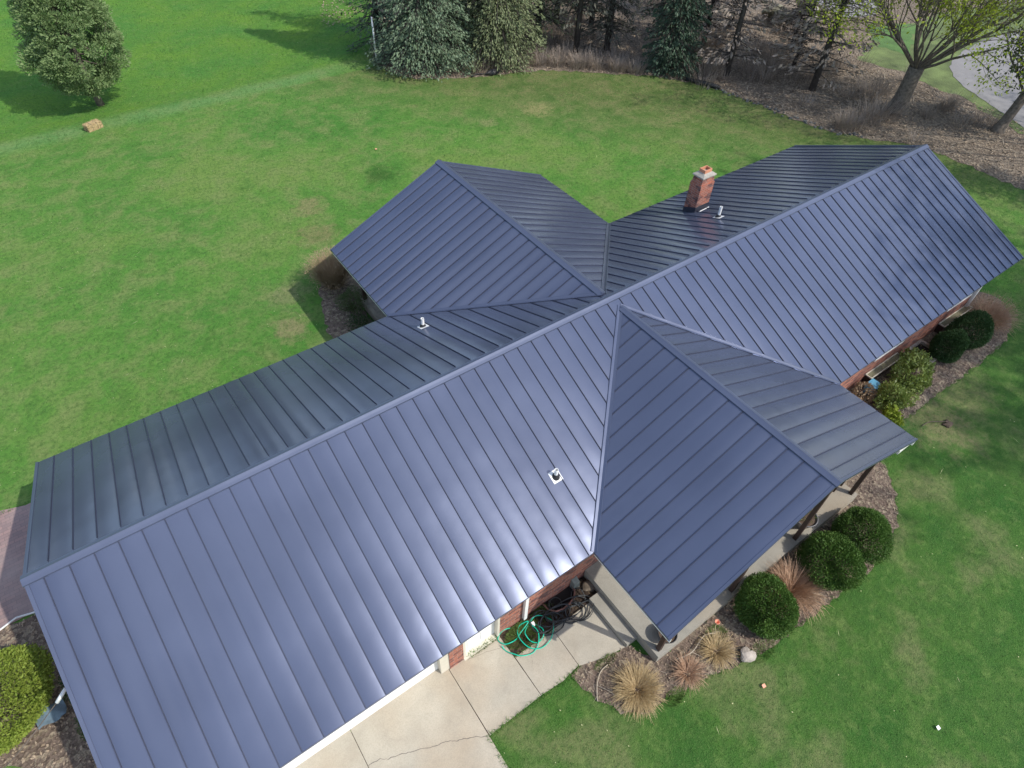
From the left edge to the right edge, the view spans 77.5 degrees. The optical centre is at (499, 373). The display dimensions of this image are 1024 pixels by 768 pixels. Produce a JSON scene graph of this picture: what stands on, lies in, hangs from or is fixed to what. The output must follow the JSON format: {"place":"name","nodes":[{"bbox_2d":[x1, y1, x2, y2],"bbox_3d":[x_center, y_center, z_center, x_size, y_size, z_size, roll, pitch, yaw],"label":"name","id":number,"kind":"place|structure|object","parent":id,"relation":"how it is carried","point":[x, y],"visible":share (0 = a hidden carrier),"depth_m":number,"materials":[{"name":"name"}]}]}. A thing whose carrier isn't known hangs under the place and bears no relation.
{"place":"outdoors","nodes":[
{"label":"outdoors","id":0,"kind":"place"},
{"bbox_2d":[0,503,33,627],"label":"patio","id":1,"kind":"structure","parent":0,"point":[14,600],"depth_m":15.86,"materials":[{"name":"concrete"}]},
{"bbox_2d":[73,718,86,741],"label":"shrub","id":2,"kind":"object","parent":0,"point":[78,728],"visible":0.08,"depth_m":13.04,"materials":[{"name":"green plant"}]},
{"bbox_2d":[295,730,367,767],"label":"driveway","id":3,"kind":"structure","parent":0,"point":[343,751],"depth_m":13.11,"materials":[{"name":"concrete"}]},
{"bbox_2d":[350,669,507,767],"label":"driveway","id":4,"kind":"structure","parent":0,"point":[434,708],"depth_m":13.45,"materials":[{"name":"concrete"}]},
{"bbox_2d":[368,736,487,765],"bbox_3d":[-1.481,7.774,13.245,2.490,0.001,0.106,-9,48,-9],"label":"crack","id":5,"kind":"object","parent":4,"relation":"on","point":[430,747],"visible":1,"depth_m":13.25,"materials":[{"name":"concrete"}]},
{"bbox_2d":[351,577,623,767],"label":"soil","id":6,"kind":"structure","parent":0,"point":[510,650],"depth_m":14.42,"materials":[{"name":"brown soil"}]},
{"bbox_2d":[499,576,596,653],"bbox_3d":[1.197,5.747,15.214,2.570,0.001,0.590,-27,53,-24],"label":"planting strip","id":7,"kind":"object","parent":6,"relation":"on","point":[574,609],"visible":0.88,"depth_m":15.10,"materials":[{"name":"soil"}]},
{"bbox_2d":[504,619,539,649],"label":"grass tuft","id":8,"kind":"object","parent":7,"relation":"on","point":[518,629],"visible":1,"depth_m":14.87,"materials":[{"name":"green plant"}]},
{"bbox_2d":[531,603,554,623],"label":"grass tuft","id":9,"kind":"object","parent":7,"relation":"on","point":[542,611],"visible":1,"depth_m":15.22,"materials":[{"name":"plant"}]},
{"bbox_2d":[542,586,574,611],"bbox_3d":[1.496,5.481,15.405,0.913,0.121,0.404,-27,53,-24],"label":"window well","id":10,"kind":"object","parent":7,"relation":"on","point":[564,594],"depth_m":15.46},
{"bbox_2d":[529,588,593,635],"bbox_3d":[1.498,5.653,15.194,1.700,0.155,0.800,-17,50,-17],"label":"garden hose","id":11,"kind":"object","parent":7,"relation":"on","point":[563,620],"visible":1,"depth_m":15.12,"materials":[{"name":"black rubber"}]},
{"bbox_2d":[570,576,579,590],"bbox_3d":[1.840,5.124,15.597,0.200,0.340,0.150,-27,53,-24],"label":"utility box","id":12,"kind":"object","parent":7,"relation":"on","point":[575,582],"visible":1,"depth_m":15.51,"materials":[{"name":"grey plastic"}]},
{"bbox_2d":[582,580,594,591],"bbox_3d":[2.195,5.191,15.706,0.336,0.162,0.409,14,48,12],"label":"stone","id":13,"kind":"object","parent":7,"relation":"on","point":[587,585],"visible":0.86,"depth_m":15.61,"materials":[{"name":"beige stone"}]},
{"bbox_2d":[449,637,540,734],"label":"walkway","id":14,"kind":"structure","parent":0,"point":[497,686],"depth_m":14.12,"materials":[{"name":"concrete"}]},
{"bbox_2d":[497,615,553,655],"bbox_3d":[0.668,6.095,14.794,1.373,0.118,0.750,-17,50,-17],"label":"garden hose","id":15,"kind":"object","parent":14,"relation":"on","point":[527,637],"visible":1,"depth_m":14.76,"materials":[{"name":"green rubber"}]},
{"bbox_2d":[0,0,1023,767],"bbox_3d":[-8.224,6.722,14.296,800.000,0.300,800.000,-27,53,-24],"label":"lawn","id":16,"kind":"structure","parent":0,"point":[922,678],"depth_m":23.69,"materials":[{"name":"green plant"}]},
{"bbox_2d":[0,614,95,767],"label":"mulch bed","id":17,"kind":"object","parent":16,"relation":"on","point":[46,734],"visible":0.32,"depth_m":13.27,"materials":[{"name":"brown wood"}]},
{"bbox_2d":[0,612,34,630],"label":"garden edging","id":18,"kind":"object","parent":17,"relation":"on","point":[12,620],"visible":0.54,"depth_m":14.91,"materials":[{"name":"white paint"}]},
{"bbox_2d":[0,642,55,755],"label":"hedge","id":19,"kind":"object","parent":17,"relation":"on","point":[19,655],"visible":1,"depth_m":12.99,"materials":[{"name":"green plant"}]},
{"bbox_2d":[0,614,96,767],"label":"corner leaves","id":20,"kind":"object","parent":17,"relation":"on","point":[34,756],"visible":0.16,"depth_m":13.22,"materials":[{"name":"brown plant"}]},
{"bbox_2d":[36,699,66,728],"bbox_3d":[-9.370,7.081,13.310,0.552,0.212,0.350,-27,53,-24],"label":"tarp","id":21,"kind":"object","parent":17,"relation":"on","point":[57,711],"visible":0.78,"depth_m":13.31,"materials":[{"name":"blue plastic"}]},
{"bbox_2d":[57,675,72,706],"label":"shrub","id":22,"kind":"object","parent":17,"relation":"on","point":[66,694],"visible":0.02,"depth_m":13.57,"materials":[{"name":"green plant"}]},
{"bbox_2d":[5,0,131,106],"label":"pine tree","id":23,"kind":"object","parent":16,"relation":"on","point":[56,68],"visible":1,"depth_m":30.64,"materials":[{"name":"plant"}]},
{"bbox_2d":[82,119,103,132],"bbox_3d":[-19.930,-12.149,31.257,0.559,0.444,0.865,28,52,22],"label":"hay bale","id":24,"kind":"object","parent":16,"relation":"on","point":[93,125],"visible":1,"depth_m":31.15,"materials":[{"name":"beige plant"}]},
{"bbox_2d":[318,274,371,338],"bbox_3d":[-4.906,-1.952,22.274,2.423,0.001,6.764,-15,49,-15],"label":"mulch bed","id":25,"kind":"object","parent":16,"relation":"on","point":[335,316],"visible":0.23,"depth_m":22.45,"materials":[{"name":"brown wood"}]},
{"bbox_2d":[299,244,352,291],"bbox_3d":[-6.084,-3.797,23.001,2.416,1.472,2.524,-27,53,-24],"label":"twiggy shrub","id":26,"kind":"object","parent":25,"relation":"on","point":[331,274],"visible":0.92,"depth_m":22.90,"materials":[{"name":"beige plant"}]},
{"bbox_2d":[335,284,368,313],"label":"shrub","id":27,"kind":"object","parent":25,"relation":"on","point":[352,307],"visible":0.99,"depth_m":22.22,"materials":[{"name":"green plant"}]},
{"bbox_2d":[344,312,375,330],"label":"shrub","id":28,"kind":"object","parent":25,"relation":"on","point":[360,322],"visible":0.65,"depth_m":21.79,"materials":[{"name":"plant"}]},
{"bbox_2d":[371,17,377,65],"bbox_3d":[-7.132,-18.861,36.285,0.089,2.600,0.089,-27,53,-24],"label":"pole","id":29,"kind":"object","parent":16,"relation":"on","point":[373,36],"visible":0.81,"depth_m":35.98,"materials":[{"name":"white metal"}]},
{"bbox_2d":[1,27,1018,762],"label":"straw clippings","id":30,"kind":"object","parent":16,"relation":"on","point":[471,155],"visible":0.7,"depth_m":26.77,"materials":[{"name":"beige plant"}]},
{"bbox_2d":[20,144,1023,767],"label":"brick house","id":31,"kind":"structure","parent":16,"relation":"on","point":[520,396],"depth_m":13.96,"materials":[{"name":"metal"}]},
{"bbox_2d":[4,687,65,767],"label":"service cable","id":32,"kind":"object","parent":31,"relation":"attached to","point":[60,696],"visible":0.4,"depth_m":11.21,"materials":[{"name":"white plastic"}]},
{"bbox_2d":[282,654,449,767],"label":"garage door","id":33,"kind":"structure","parent":31,"relation":"in","point":[442,664],"depth_m":13.47,"materials":[{"name":"white paint"}]},
{"bbox_2d":[463,618,499,659],"bbox_3d":[-0.433,5.535,13.932,0.960,2.130,0.180,-27,53,-24],"label":"door","id":34,"kind":"structure","parent":31,"relation":"in","point":[491,631],"depth_m":14.54,"materials":[{"name":"white paint"}]},
{"bbox_2d":[874,340,904,361],"bbox_3d":[12.296,-1.099,19.751,1.600,1.150,0.040,-27,53,-24],"label":"window","id":35,"kind":"structure","parent":31,"relation":"in","point":[904,340],"depth_m":20.13,"materials":[{"name":"white paint"}]},
{"bbox_2d":[946,293,972,311],"bbox_3d":[15.736,-2.816,21.441,1.600,1.150,0.040,-27,53,-24],"label":"window","id":36,"kind":"structure","parent":31,"relation":"in","point":[972,293],"depth_m":21.78,"materials":[{"name":"white paint"}]},
{"bbox_2d":[584,484,857,662],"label":"porch platform","id":37,"kind":"structure","parent":16,"relation":"on","point":[622,615],"depth_m":15.26,"materials":[{"name":"concrete"}]},
{"bbox_2d":[658,630,677,643],"bbox_3d":[3.776,5.938,14.470,0.445,0.263,0.445,-27,53,-24],"label":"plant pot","id":38,"kind":"object","parent":37,"relation":"on","point":[674,639],"visible":0.33,"depth_m":14.33,"materials":[{"name":"ceramic"}]},
{"bbox_2d":[795,510,819,528],"bbox_3d":[7.860,3.708,16.465,0.636,0.541,0.636,-27,53,-24],"label":"plant pot","id":39,"kind":"object","parent":37,"relation":"on","point":[814,521],"visible":0.34,"depth_m":16.35,"materials":[{"name":"ceramic"}]},
{"bbox_2d":[572,292,1011,713],"bbox_3d":[10.431,2.294,18.670,3.877,0.001,21.390,36,56,28],"label":"mulch bed","id":40,"kind":"object","parent":16,"relation":"on","point":[696,634],"visible":0.4,"depth_m":15.33,"materials":[{"name":"brown wood"}]},
{"bbox_2d":[594,652,616,671],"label":"grass tuft","id":41,"kind":"object","parent":40,"relation":"on","point":[607,655],"visible":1,"depth_m":14.51,"materials":[{"name":"green plant"}]},
{"bbox_2d":[596,664,615,700],"bbox_3d":[2.278,6.845,14.163,0.444,0.049,0.731,-5,47,-6],"label":"stick","id":42,"kind":"object","parent":40,"relation":"on","point":[599,686],"visible":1,"depth_m":14.09,"materials":[{"name":"brown wood"}]},
{"bbox_2d":[608,657,667,724],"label":"ornamental grass","id":43,"kind":"object","parent":40,"relation":"on","point":[635,678],"depth_m":13.95,"materials":[{"name":"beige plant"}]},
{"bbox_2d":[664,685,686,706],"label":"grass tuft","id":44,"kind":"object","parent":40,"relation":"on","point":[675,695],"visible":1,"depth_m":14.02,"materials":[{"name":"green plant"}]},
{"bbox_2d":[667,648,708,694],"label":"ornamental grass","id":45,"kind":"object","parent":40,"relation":"on","point":[691,668],"depth_m":14.28,"materials":[{"name":"brown plant"}]},
{"bbox_2d":[677,633,713,659],"bbox_3d":[4.637,6.392,14.621,1.209,0.098,0.514,-27,53,-24],"label":"stick","id":46,"kind":"object","parent":40,"relation":"on","point":[696,647],"visible":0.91,"depth_m":14.61,"materials":[{"name":"wood"}]},
{"bbox_2d":[704,624,728,642],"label":"grass tuft","id":47,"kind":"object","parent":40,"relation":"on","point":[721,628],"visible":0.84,"depth_m":15.00,"materials":[{"name":"green plant"}]},
{"bbox_2d":[694,625,740,674],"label":"ornamental grass","id":48,"kind":"object","parent":40,"relation":"on","point":[723,651],"depth_m":14.62,"materials":[{"name":"beige plant"}]},
{"bbox_2d":[740,646,756,661],"bbox_3d":[5.664,6.412,14.601,0.382,0.180,0.349,-2,47,-3],"label":"rock","id":49,"kind":"object","parent":40,"relation":"on","point":[748,654],"visible":1,"depth_m":14.52,"materials":[{"name":"stone"}]},
{"bbox_2d":[750,637,776,663],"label":"grass tuft","id":50,"kind":"object","parent":40,"relation":"on","point":[764,644],"visible":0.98,"depth_m":14.75,"materials":[{"name":"green plant"}]},
{"bbox_2d":[732,570,800,640],"bbox_3d":[6.290,5.333,14.858,1.477,1.319,1.486,-27,53,-24],"label":"round shrub","id":51,"kind":"object","parent":40,"relation":"on","point":[786,622],"visible":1,"depth_m":14.58,"materials":[{"name":"green plant"}]},
{"bbox_2d":[583,344,993,700],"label":"bed twigs","id":52,"kind":"object","parent":40,"relation":"on","point":[731,604],"visible":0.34,"depth_m":14.79,"materials":[{"name":"brown wood"}]},
{"bbox_2d":[572,292,1009,710],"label":"mulch leaves","id":53,"kind":"object","parent":40,"relation":"on","point":[793,550],"visible":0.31,"depth_m":15.60,"materials":[{"name":"brown plant"}]},
{"bbox_2d":[763,552,831,626],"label":"ornamental grass","id":54,"kind":"object","parent":40,"relation":"on","point":[799,585],"depth_m":15.54,"materials":[{"name":"beige plant"}]},
{"bbox_2d":[795,530,866,591],"bbox_3d":[8.115,4.617,15.664,1.602,1.178,1.596,-27,53,-24],"label":"round shrub","id":55,"kind":"object","parent":40,"relation":"on","point":[840,581],"visible":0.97,"depth_m":15.40,"materials":[{"name":"green plant"}]},
{"bbox_2d":[830,506,894,565],"bbox_3d":[9.268,4.056,16.143,1.583,1.291,1.521,-27,53,-24],"label":"round shrub","id":56,"kind":"object","parent":40,"relation":"on","point":[880,533],"visible":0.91,"depth_m":15.90,"materials":[{"name":"green plant"}]},
{"bbox_2d":[851,381,877,402],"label":"shrub","id":57,"kind":"object","parent":40,"relation":"on","point":[869,394],"visible":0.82,"depth_m":19.83,"materials":[{"name":"brown plant"}]},
{"bbox_2d":[862,378,879,393],"bbox_3d":[11.760,0.448,20.201,0.460,0.360,0.340,-27,53,-24],"label":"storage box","id":58,"kind":"object","parent":40,"relation":"on","point":[875,383],"visible":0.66,"depth_m":20.11,"materials":[{"name":"blue plastic"}]},
{"bbox_2d":[861,352,899,382],"bbox_3d":[12.419,-0.147,20.740,1.780,0.390,0.230,-27,53,-24],"label":"window well cover","id":59,"kind":"object","parent":40,"relation":"on","point":[882,368],"depth_m":20.58,"materials":[{"name":"brown paint"}]},
{"bbox_2d":[882,403,905,426],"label":"broadleaf shrub","id":60,"kind":"object","parent":40,"relation":"on","point":[892,415],"visible":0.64,"depth_m":19.00,"materials":[{"name":"green plant"}]},
{"bbox_2d":[872,378,920,409],"bbox_3d":[12.040,0.733,19.553,1.525,0.951,1.181,-27,53,-24],"label":"broadleaf shrub","id":61,"kind":"object","parent":40,"relation":"on","point":[884,398],"visible":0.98,"depth_m":19.44,"materials":[{"name":"green plant"}]},
{"bbox_2d":[886,349,935,397],"bbox_3d":[13.194,-0.110,20.222,1.927,1.210,1.242,-27,53,-24],"label":"broadleaf shrub","id":62,"kind":"object","parent":40,"relation":"on","point":[920,381],"visible":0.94,"depth_m":20.00,"materials":[{"name":"green plant"}]},
{"bbox_2d":[896,347,928,371],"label":"shrub","id":63,"kind":"object","parent":40,"relation":"on","point":[906,351],"visible":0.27,"depth_m":20.80,"materials":[{"name":"green plant"}]},
{"bbox_2d":[908,339,940,363],"bbox_3d":[14.327,-0.725,21.525,0.850,0.120,0.840,-27,53,-24],"label":"window well","id":64,"kind":"object","parent":40,"relation":"on","point":[923,345],"depth_m":21.69,"materials":[{"name":"metal"}]},
{"bbox_2d":[928,328,969,363],"bbox_3d":[14.854,-0.970,21.080,1.402,1.147,1.064,-27,53,-24],"label":"dark shrub","id":65,"kind":"object","parent":40,"relation":"on","point":[961,345],"visible":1,"depth_m":20.83,"materials":[{"name":"green plant"}]},
{"bbox_2d":[934,305,972,332],"bbox_3d":[15.966,-1.917,22.482,1.840,0.390,0.230,-27,53,-24],"label":"window well cover","id":66,"kind":"object","parent":40,"relation":"on","point":[940,327],"depth_m":22.25,"materials":[{"name":"brown paint"}]},
{"bbox_2d":[944,309,994,349],"bbox_3d":[15.914,-1.493,21.530,1.814,1.244,1.297,-27,53,-24],"label":"dark shrub","id":67,"kind":"object","parent":40,"relation":"on","point":[985,320],"visible":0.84,"depth_m":21.22,"materials":[{"name":"green plant"}]},
{"bbox_2d":[965,288,1022,340],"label":"twiggy shrub","id":68,"kind":"object","parent":40,"relation":"on","point":[998,314],"visible":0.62,"depth_m":22.38,"materials":[{"name":"brown plant"}]},
{"bbox_2d":[942,419,952,427],"bbox_3d":[13.635,1.527,19.445,0.348,0.144,0.239,-27,53,-24],"label":"clod","id":69,"kind":"object","parent":16,"relation":"on","point":[948,424],"visible":1,"depth_m":19.38,"materials":[{"name":"soil"}]},
{"bbox_2d":[515,630,577,694],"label":"walkway","id":70,"kind":"structure","parent":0,"point":[549,664],"depth_m":14.45,"materials":[{"name":"concrete"}]},
{"bbox_2d":[554,603,624,665],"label":"walkway","id":71,"kind":"structure","parent":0,"point":[593,637],"depth_m":14.85,"materials":[{"name":"concrete"}]},
{"bbox_2d":[370,0,1023,189],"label":"woodland floor","id":72,"kind":"structure","parent":0,"point":[950,135],"depth_m":36.11,"materials":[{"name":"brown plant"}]},
{"bbox_2d":[338,0,407,60],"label":"spruce tree","id":73,"kind":"object","parent":72,"relation":"on","point":[374,13],"visible":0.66,"depth_m":36.98,"materials":[{"name":"green plant"}]},
{"bbox_2d":[371,0,454,43],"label":"spruce tree","id":74,"kind":"object","parent":72,"relation":"on","point":[403,16],"visible":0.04,"depth_m":38.71,"materials":[{"name":"green plant"}]},
{"bbox_2d":[365,0,480,81],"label":"spruce tree","id":75,"kind":"object","parent":72,"relation":"on","point":[435,47],"visible":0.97,"depth_m":35.57,"materials":[{"name":"green plant"}]},
{"bbox_2d":[412,0,482,61],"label":"spruce tree","id":76,"kind":"object","parent":72,"relation":"on","point":[463,1],"visible":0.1,"depth_m":36.53,"materials":[{"name":"green plant"}]},
{"bbox_2d":[485,68,499,75],"bbox_3d":[-0.432,-17.265,36.569,1.043,0.360,0.435,-27,53,-24],"label":"rock","id":77,"kind":"object","parent":72,"relation":"on","point":[491,72],"visible":0.99,"depth_m":36.42,"materials":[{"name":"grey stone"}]},
{"bbox_2d":[450,0,548,75],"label":"spruce tree","id":78,"kind":"object","parent":72,"relation":"on","point":[498,38],"visible":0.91,"depth_m":36.24,"materials":[{"name":"green plant"}]},
{"bbox_2d":[510,0,575,40],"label":"spruce tree","id":79,"kind":"object","parent":72,"relation":"on","point":[539,19],"visible":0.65,"depth_m":38.96,"materials":[{"name":"green plant"}]},
{"bbox_2d":[529,0,589,20],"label":"spruce tree","id":80,"kind":"object","parent":72,"relation":"on","point":[558,14],"visible":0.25,"depth_m":41.58,"materials":[{"name":"green plant"}]},
{"bbox_2d":[541,0,615,52],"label":"spruce tree","id":81,"kind":"object","parent":72,"relation":"on","point":[579,11],"visible":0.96,"depth_m":37.28,"materials":[{"name":"green plant"}]},
{"bbox_2d":[589,0,595,23],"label":"spruce tree","id":82,"kind":"object","parent":72,"relation":"on","point":[590,17],"visible":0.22,"depth_m":42.23,"materials":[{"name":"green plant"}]},
{"bbox_2d":[580,0,644,50],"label":"spruce tree","id":83,"kind":"object","parent":72,"relation":"on","point":[609,34],"visible":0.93,"depth_m":38.02,"materials":[{"name":"green plant"}]},
{"bbox_2d":[634,0,666,33],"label":"spruce tree","id":84,"kind":"object","parent":72,"relation":"on","point":[652,9],"visible":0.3,"depth_m":40.57,"materials":[{"name":"green plant"}]},
{"bbox_2d":[643,0,698,49],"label":"spruce tree","id":85,"kind":"object","parent":72,"relation":"on","point":[661,3],"visible":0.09,"depth_m":38.26,"materials":[{"name":"green plant"}]},
{"bbox_2d":[320,0,1023,186],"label":"fallen leaves","id":86,"kind":"object","parent":72,"relation":"on","point":[927,128],"depth_m":36.15,"materials":[{"name":"brown plant"}]},
{"bbox_2d":[639,0,712,78],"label":"spruce tree","id":87,"kind":"object","parent":72,"relation":"on","point":[670,59],"visible":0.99,"depth_m":35.85,"materials":[{"name":"green plant"}]},
{"bbox_2d":[363,0,1004,144],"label":"undergrowth","id":88,"kind":"object","parent":72,"relation":"on","point":[615,65],"visible":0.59,"depth_m":36.88,"materials":[{"name":"plant"}]},
{"bbox_2d":[685,77,720,89],"bbox_3d":[11.483,-16.438,36.083,2.049,0.300,0.300,27,52,22],"label":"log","id":89,"kind":"object","parent":72,"relation":"on","point":[712,85],"visible":0.9,"depth_m":35.95,"materials":[{"name":"black wood"}]},
{"bbox_2d":[688,0,747,46],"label":"bare tree","id":90,"kind":"object","parent":72,"relation":"on","point":[714,3],"visible":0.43,"depth_m":38.16,"materials":[{"name":"brown plant"}]},
{"bbox_2d":[709,0,765,27],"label":"bare tree","id":91,"kind":"object","parent":72,"relation":"on","point":[754,2],"visible":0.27,"depth_m":40.97,"materials":[{"name":"brown plant"}]},
{"bbox_2d":[696,0,781,76],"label":"bare tree","id":92,"kind":"object","parent":72,"relation":"on","point":[731,46],"visible":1,"depth_m":35.24,"materials":[{"name":"brown plant"}]},
{"bbox_2d":[761,4,785,19],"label":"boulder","id":93,"kind":"object","parent":72,"relation":"on","point":[765,11],"visible":0.4,"depth_m":43.06,"materials":[{"name":"stone"}]},
{"bbox_2d":[697,83,862,137],"bbox_3d":[14.623,-14.102,34.069,9.350,0.098,0.870,34,55,27],"label":"stone rubble","id":94,"kind":"object","parent":72,"relation":"on","point":[820,127],"visible":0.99,"depth_m":33.52,"materials":[{"name":"brown stone"}]},
{"bbox_2d":[772,10,787,24],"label":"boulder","id":95,"kind":"object","parent":72,"relation":"on","point":[777,11],"visible":0.22,"depth_m":42.38,"materials":[{"name":"stone"}]},
{"bbox_2d":[786,5,809,33],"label":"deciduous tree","id":96,"kind":"object","parent":72,"relation":"on","point":[795,18],"visible":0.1,"depth_m":41.76,"materials":[{"name":"brown plant"}]},
{"bbox_2d":[756,0,847,47],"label":"bare tree","id":97,"kind":"object","parent":72,"relation":"on","point":[778,21],"visible":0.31,"depth_m":38.78,"materials":[{"name":"brown plant"}]},
{"bbox_2d":[767,0,848,68],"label":"bare tree","id":98,"kind":"object","parent":72,"relation":"on","point":[799,17],"visible":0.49,"depth_m":36.28,"materials":[{"name":"brown plant"}]},
{"bbox_2d":[767,0,887,91],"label":"bare tree","id":99,"kind":"object","parent":72,"relation":"on","point":[824,58],"visible":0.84,"depth_m":34.17,"materials":[{"name":"brown plant"}]},
{"bbox_2d":[817,0,876,16],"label":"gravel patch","id":100,"kind":"object","parent":72,"relation":"on","point":[861,11],"visible":0.11,"depth_m":45.62,"materials":[{"name":"grey gravel"}]},
{"bbox_2d":[796,0,1023,115],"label":"deciduous tree","id":101,"kind":"object","parent":72,"relation":"on","point":[917,67],"visible":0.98,"depth_m":30.43,"materials":[{"name":"green plant"}]},
{"bbox_2d":[973,0,1023,133],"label":"deciduous tree","id":102,"kind":"object","parent":72,"relation":"on","point":[1006,119],"visible":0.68,"depth_m":31.55,"materials":[{"name":"green plant"}]},
{"bbox_2d":[870,24,915,54],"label":"turf","id":103,"kind":"structure","parent":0,"point":[892,45],"depth_m":41.60,"materials":[{"name":"green plant"}]},
{"bbox_2d":[857,1,1023,133],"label":"grass verge","id":104,"kind":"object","parent":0,"point":[940,77],"depth_m":39.11,"materials":[{"name":"green plant"}]},
{"bbox_2d":[949,29,1023,126],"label":"road","id":105,"kind":"structure","parent":0,"point":[961,73],"depth_m":37.67,"materials":[{"name":"grey asphalt"}]}
]}

